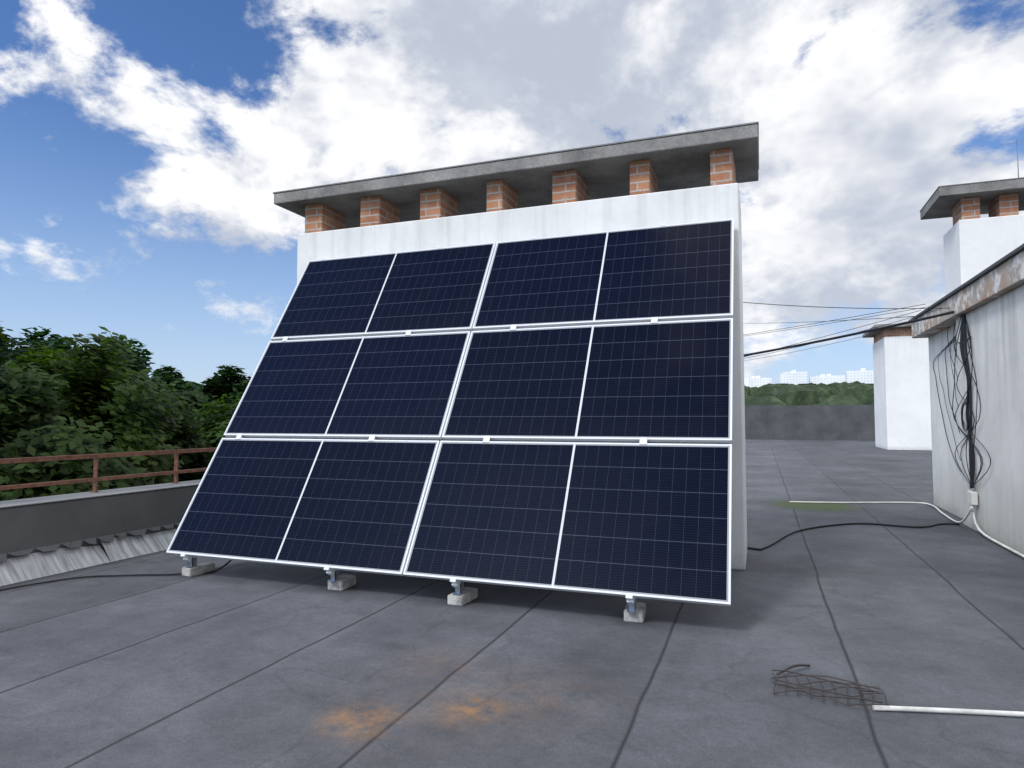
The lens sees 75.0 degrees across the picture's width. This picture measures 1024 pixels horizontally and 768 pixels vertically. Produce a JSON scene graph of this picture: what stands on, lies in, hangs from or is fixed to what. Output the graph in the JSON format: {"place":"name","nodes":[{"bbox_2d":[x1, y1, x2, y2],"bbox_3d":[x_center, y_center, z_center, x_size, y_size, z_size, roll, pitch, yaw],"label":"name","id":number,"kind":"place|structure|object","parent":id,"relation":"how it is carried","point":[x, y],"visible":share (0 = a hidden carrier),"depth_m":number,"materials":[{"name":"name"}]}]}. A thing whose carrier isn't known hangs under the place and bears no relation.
{"place":"outdoors","nodes":[
{"label":"outdoors","id":0,"kind":"place"},
{"bbox_2d":[180,223,665,604],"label":"panel clamps","id":1,"kind":"object","parent":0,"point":[630,598],"visible":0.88,"depth_m":4.92,"materials":[{"name":"silver metal"}]},
{"bbox_2d":[166,438,439,575],"bbox_3d":[-1.623,0.883,5.147,2.094,1.038,0.038,-1,-35,20],"label":"solar panel","id":2,"kind":"object","parent":1,"relation":"attached to","point":[346,504],"visible":1,"depth_m":5.08,"materials":[{"name":"blue glass"}]},
{"bbox_2d":[224,331,470,439],"bbox_3d":[-1.424,0.009,5.727,2.094,1.038,0.037,-1,-35,20],"label":"solar panel","id":3,"kind":"object","parent":1,"relation":"attached to","point":[403,386],"visible":0.97,"depth_m":5.67,"materials":[{"name":"blue glass"}]},
{"bbox_2d":[271,242,495,340],"bbox_3d":[-1.226,-0.866,6.307,2.094,1.038,0.037,-1,-35,20],"label":"solar panel","id":4,"kind":"object","parent":1,"relation":"attached to","point":[435,290],"visible":1,"depth_m":6.25,"materials":[{"name":"blue glass"}]},
{"bbox_2d":[403,441,731,606],"bbox_3d":[0.350,0.845,4.412,2.094,1.038,0.038,-1,-35,20],"label":"solar panel","id":5,"kind":"object","parent":1,"relation":"attached to","point":[648,520],"visible":1,"depth_m":4.34,"materials":[{"name":"blue glass"}]},
{"bbox_2d":[442,318,732,442],"bbox_3d":[0.549,-0.030,4.992,2.094,1.038,0.037,-1,-35,20],"label":"solar panel","id":6,"kind":"object","parent":1,"relation":"attached to","point":[667,381],"visible":1,"depth_m":4.93,"materials":[{"name":"blue glass"}]},
{"bbox_2d":[472,218,733,330],"bbox_3d":[0.748,-0.904,5.572,2.094,1.038,0.037,-1,-35,20],"label":"solar panel","id":7,"kind":"object","parent":1,"relation":"attached to","point":[679,272],"visible":1,"depth_m":5.51,"materials":[{"name":"blue glass"}]},
{"bbox_2d":[228,330,728,443],"bbox_3d":[-0.432,0.000,5.374,4.160,0.990,0.624,-1,-3,20],"label":"mounting rail","id":8,"kind":"object","parent":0,"point":[491,440],"visible":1,"depth_m":4.92,"materials":[{"name":"silver metal"}]},
{"bbox_2d":[0,0,1023,384],"label":"sky","id":9,"kind":"structure","parent":0,"point":[146,146],"materials":[{"name":"blue"}]},
{"bbox_3d":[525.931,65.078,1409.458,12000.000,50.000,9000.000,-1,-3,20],"label":"ground","id":10,"kind":"structure","parent":0,"visible":0},
{"bbox_2d":[0,321,14,370],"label":"tree","id":11,"kind":"object","parent":10,"relation":"on","point":[8,337],"depth_m":18.13,"materials":[{"name":"green plant"}]},
{"bbox_2d":[0,326,213,439],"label":"tree","id":12,"kind":"object","parent":10,"relation":"on","point":[139,363],"visible":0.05,"depth_m":16.85,"materials":[{"name":"green plant"}]},
{"bbox_2d":[0,326,214,500],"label":"tree","id":13,"kind":"object","parent":10,"relation":"on","point":[44,381],"visible":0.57,"depth_m":11.28,"materials":[{"name":"green plant"}]},
{"bbox_2d":[150,364,251,425],"bbox_3d":[-14.622,8.397,29.264,10.466,18.777,8.980,1,-3,-17],"label":"tree","id":14,"kind":"object","parent":10,"relation":"on","point":[197,395],"visible":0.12,"depth_m":29.09,"materials":[{"name":"green plant"}]},
{"bbox_2d":[188,394,240,476],"bbox_3d":[-5.748,8.681,16.554,6.592,16.885,6.282,-1,-3,20],"label":"tree","id":15,"kind":"object","parent":10,"relation":"on","point":[214,436],"visible":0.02,"depth_m":16.39,"materials":[{"name":"green plant"}]},
{"bbox_2d":[744,381,873,405],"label":"tree belt","id":16,"kind":"object","parent":10,"relation":"on","point":[836,393],"visible":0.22,"depth_m":95.59,"materials":[{"name":"green plant"}]},
{"bbox_2d":[744,368,873,386],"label":"city blocks","id":17,"kind":"structure","parent":10,"relation":"on","point":[863,375],"depth_m":736.43,"materials":[{"name":"white concrete"}]},
{"bbox_3d":[3.650,9.126,7.261,13.000,14.980,69.500,-1,-3,20],"label":"building body","id":18,"kind":"object","parent":10,"relation":"on","visible":0},
{"bbox_2d":[0,485,198,558],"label":"parapet","id":19,"kind":"structure","parent":18,"relation":"on","point":[26,527],"depth_m":5.68,"materials":[{"name":"grey concrete"}]},
{"bbox_2d":[0,479,201,508],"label":"parapet coping","id":20,"kind":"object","parent":19,"relation":"on","point":[46,499],"depth_m":5.84,"materials":[{"name":"grey metal"}]},
{"bbox_2d":[0,447,216,492],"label":"parapet railing","id":21,"kind":"object","parent":19,"relation":"on","point":[95,479],"visible":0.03,"depth_m":6.04,"materials":[{"name":"brown metal"}]},
{"bbox_2d":[0,439,1023,767],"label":"roof surface","id":22,"kind":"object","parent":18,"relation":"on","point":[246,665],"visible":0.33,"depth_m":3.41,"materials":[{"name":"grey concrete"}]},
{"bbox_2d":[0,527,177,585],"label":"parapet flashing","id":23,"kind":"object","parent":22,"relation":"on","point":[22,568],"visible":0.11,"depth_m":5.50,"materials":[{"name":"silver metal"}]},
{"bbox_2d":[0,522,180,561],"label":"parapet bitumen lap","id":24,"kind":"object","parent":23,"relation":"on","point":[72,544],"visible":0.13,"depth_m":5.62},
{"bbox_2d":[0,560,231,590],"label":"roof cable","id":25,"kind":"object","parent":22,"relation":"on","point":[228,562],"visible":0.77,"depth_m":5.15,"materials":[{"name":"black rubber"}]},
{"bbox_2d":[182,562,645,622],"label":"concrete blocks","id":26,"kind":"object","parent":22,"relation":"on","point":[346,581],"depth_m":4.55,"materials":[{"name":"grey concrete"}]},
{"bbox_2d":[186,556,636,612],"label":"mounting brackets","id":27,"kind":"object","parent":26,"relation":"on","point":[458,591],"visible":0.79,"depth_m":4.45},
{"bbox_2d":[297,183,746,569],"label":"chimney wall","id":28,"kind":"structure","parent":22,"relation":"on","point":[702,204],"depth_m":5.98,"materials":[{"name":"white paint"}]},
{"bbox_2d":[305,148,735,232],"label":"brick piers","id":29,"kind":"structure","parent":28,"relation":"on","point":[568,186],"depth_m":6.39,"materials":[{"name":"orange brick"}]},
{"bbox_2d":[274,124,758,228],"bbox_3d":[-0.084,-1.984,6.742,4.830,0.115,1.070,-1,-3,20],"label":"chimney cap","id":30,"kind":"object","parent":29,"relation":"on","point":[678,162],"depth_m":6.32,"materials":[{"name":"concrete"}]},
{"bbox_2d":[273,121,758,193],"bbox_3d":[-0.084,-2.048,6.746,4.842,0.012,1.082,-1,-3,20],"label":"chimney cap edge","id":31,"kind":"object","parent":30,"relation":"on","point":[682,133],"visible":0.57,"depth_m":6.06,"materials":[{"name":"grey concrete"}]},
{"bbox_2d":[745,405,874,439],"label":"parapet wall","id":32,"kind":"structure","parent":22,"relation":"on","point":[825,422],"depth_m":39.45,"materials":[{"name":"grey concrete"}]},
{"bbox_2d":[771,664,888,705],"bbox_3d":[1.431,1.363,3.052,0.462,0.029,0.456,-1,-3,20],"label":"wire scrap","id":33,"kind":"object","parent":22,"relation":"on","point":[818,678],"visible":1,"depth_m":2.97,"materials":[{"name":"grey metal"}]},
{"bbox_2d":[747,523,959,550],"bbox_3d":[3.461,1.585,7.131,3.551,0.021,0.744,1,-3,-25],"label":"roof cable","id":34,"kind":"object","parent":22,"relation":"on","point":[779,539],"visible":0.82,"depth_m":7.51,"materials":[{"name":"black rubber"}]},
{"bbox_2d":[790,501,972,522],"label":"roof conduit","id":35,"kind":"structure","parent":22,"relation":"on","point":[967,515],"depth_m":9.63,"materials":[{"name":"white plastic"}]},
{"bbox_2d":[873,336,931,449],"bbox_3d":[16.276,0.420,27.637,1.840,4.500,3.000,-1,-3,20],"label":"shaft body","id":36,"kind":"object","parent":22,"relation":"on","point":[902,404],"visible":0.76,"depth_m":26.36,"materials":[{"name":"white paint"}]},
{"bbox_2d":[874,327,911,343],"bbox_3d":[16.276,-2.002,27.764,1.760,0.350,2.920,-1,-3,20],"label":"brickwork","id":37,"kind":"object","parent":36,"relation":"on","point":[904,331],"visible":0.43,"depth_m":26.60,"materials":[{"name":"brown brick"}]},
{"bbox_2d":[862,323,911,337],"bbox_3d":[16.248,-2.241,27.787,2.500,0.130,3.600,-1,-3,20],"label":"chimney cap","id":38,"kind":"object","parent":37,"relation":"on","point":[874,332],"depth_m":27.08,"materials":[{"name":"concrete"}]},
{"bbox_2d":[928,324,962,518],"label":"wall","id":39,"kind":"structure","parent":22,"relation":"on","point":[947,488],"depth_m":8.83,"materials":[{"name":"white paint"}]},
{"bbox_2d":[872,705,1023,716],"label":"white pipe","id":40,"kind":"object","parent":22,"relation":"on","point":[949,710],"visible":1,"depth_m":2.76,"materials":[{"name":"plastic"}]},
{"bbox_2d":[956,285,1023,554],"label":"wall","id":41,"kind":"structure","parent":22,"relation":"on","point":[996,328],"depth_m":6.53,"materials":[{"name":"white paint"}]},
{"bbox_2d":[745,325,909,360],"bbox_3d":[6.787,-1.010,22.519,0.007,1.588,25.833,0,-3,4],"label":"overhead wire","id":42,"kind":"object","parent":41,"relation":"attached to","point":[837,342],"visible":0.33,"depth_m":12.44,"materials":[{"name":"black"}]},
{"bbox_2d":[745,310,920,356],"bbox_3d":[2.716,-0.260,13.125,0.007,1.148,9.742,2,-4,-38],"label":"overhead wire","id":43,"kind":"object","parent":41,"relation":"attached to","point":[851,329],"visible":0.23,"depth_m":10.04,"materials":[{"name":"black"}]},
{"bbox_2d":[744,304,923,334],"bbox_3d":[2.227,-0.723,11.836,8.792,0.438,0.007,-2,-4,40],"label":"overhead wire","id":44,"kind":"object","parent":41,"relation":"attached to","point":[833,320],"visible":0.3,"depth_m":9.75,"materials":[{"name":"black"}]},
{"bbox_2d":[747,307,925,335],"bbox_3d":[2.841,-0.991,14.933,0.006,0.619,13.438,1,-3,-23],"label":"overhead wire","id":45,"kind":"object","parent":41,"relation":"attached to","point":[839,321],"visible":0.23,"depth_m":10.13,"materials":[{"name":"black"}]},
{"bbox_2d":[744,309,939,358],"bbox_3d":[3.265,-0.507,11.704,0.006,0.483,8.321,2,-3,-29],"label":"overhead wire","id":46,"kind":"object","parent":41,"relation":"attached to","point":[859,331],"visible":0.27,"depth_m":8.84,"materials":[{"name":"black"}]},
{"bbox_2d":[743,302,944,308],"bbox_3d":[2.961,-1.092,8.054,4.468,0.439,0.008,0,-3,6],"label":"overhead wire","id":47,"kind":"object","parent":41,"relation":"attached to","point":[854,308],"visible":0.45,"depth_m":7.91,"materials":[{"name":"black"}]},
{"bbox_2d":[788,316,913,322],"bbox_3d":[7.119,-3.175,27.825,0.009,6.309,36.322,0,-3,4],"label":"overhead wire","id":48,"kind":"object","parent":41,"relation":"on","point":[856,319],"visible":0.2,"depth_m":11.65,"materials":[{"name":"black"}]},
{"bbox_2d":[933,314,990,488],"bbox_3d":[5.327,0.139,7.994,0.165,2.094,2.820,-1,-3,20],"label":"cable bundle","id":49,"kind":"object","parent":41,"relation":"attached to","point":[967,402],"depth_m":7.39,"materials":[{"name":"black rubber"}]},
{"bbox_2d":[744,311,954,356],"bbox_3d":[3.023,-0.457,9.573,5.856,0.592,0.032,-3,-4,44],"label":"overhead cable","id":50,"kind":"object","parent":49,"relation":"attached to","point":[866,331],"visible":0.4,"depth_m":8.34,"materials":[{"name":"black rubber"}]},
{"bbox_2d":[912,250,1023,337],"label":"roof fascia","id":51,"kind":"structure","parent":41,"relation":"on","point":[1003,278],"depth_m":6.88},
{"bbox_2d":[909,243,1023,320],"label":"roof edge flashing","id":52,"kind":"object","parent":51,"relation":"on","point":[1008,256],"visible":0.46,"depth_m":6.72,"materials":[{"name":"black metal"}]},
{"bbox_2d":[967,491,977,504],"bbox_3d":[4.980,1.232,7.210,0.060,0.140,0.160,-1,-3,20],"label":"wall junction box","id":53,"kind":"object","parent":41,"relation":"attached to","point":[972,496],"visible":1,"depth_m":7.14,"materials":[{"name":"white plastic"}]},
{"bbox_2d":[943,214,1023,295],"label":"tall shaft body","id":54,"kind":"object","parent":41,"relation":"on","point":[973,247],"visible":0.55,"depth_m":8.53,"materials":[{"name":"white paint"}]},
{"bbox_2d":[952,192,1018,225],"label":"brick piers","id":55,"kind":"structure","parent":54,"relation":"on","point":[1005,204],"depth_m":8.57,"materials":[{"name":"brick"}]},
{"bbox_2d":[920,178,1023,219],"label":"chimney cap","id":56,"kind":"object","parent":55,"relation":"on","point":[942,202],"depth_m":8.56,"materials":[{"name":"concrete"}]},
{"bbox_2d":[920,177,1023,211],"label":"chimney cap edge","id":57,"kind":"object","parent":56,"relation":"on","point":[969,183],"depth_m":8.46,"materials":[{"name":"grey concrete"}]},
{"bbox_2d":[1000,139,1019,177],"bbox_3d":[6.639,-2.878,8.751,0.400,0.690,0.012,-1,-3,20],"label":"antenna","id":58,"kind":"object","parent":57,"relation":"on","point":[1017,142],"visible":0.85,"depth_m":8.76,"materials":[{"name":"silver metal"}]},
{"bbox_2d":[971,505,1023,557],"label":"conduit","id":59,"kind":"object","parent":22,"relation":"on","point":[992,539],"visible":1,"depth_m":6.63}
]}

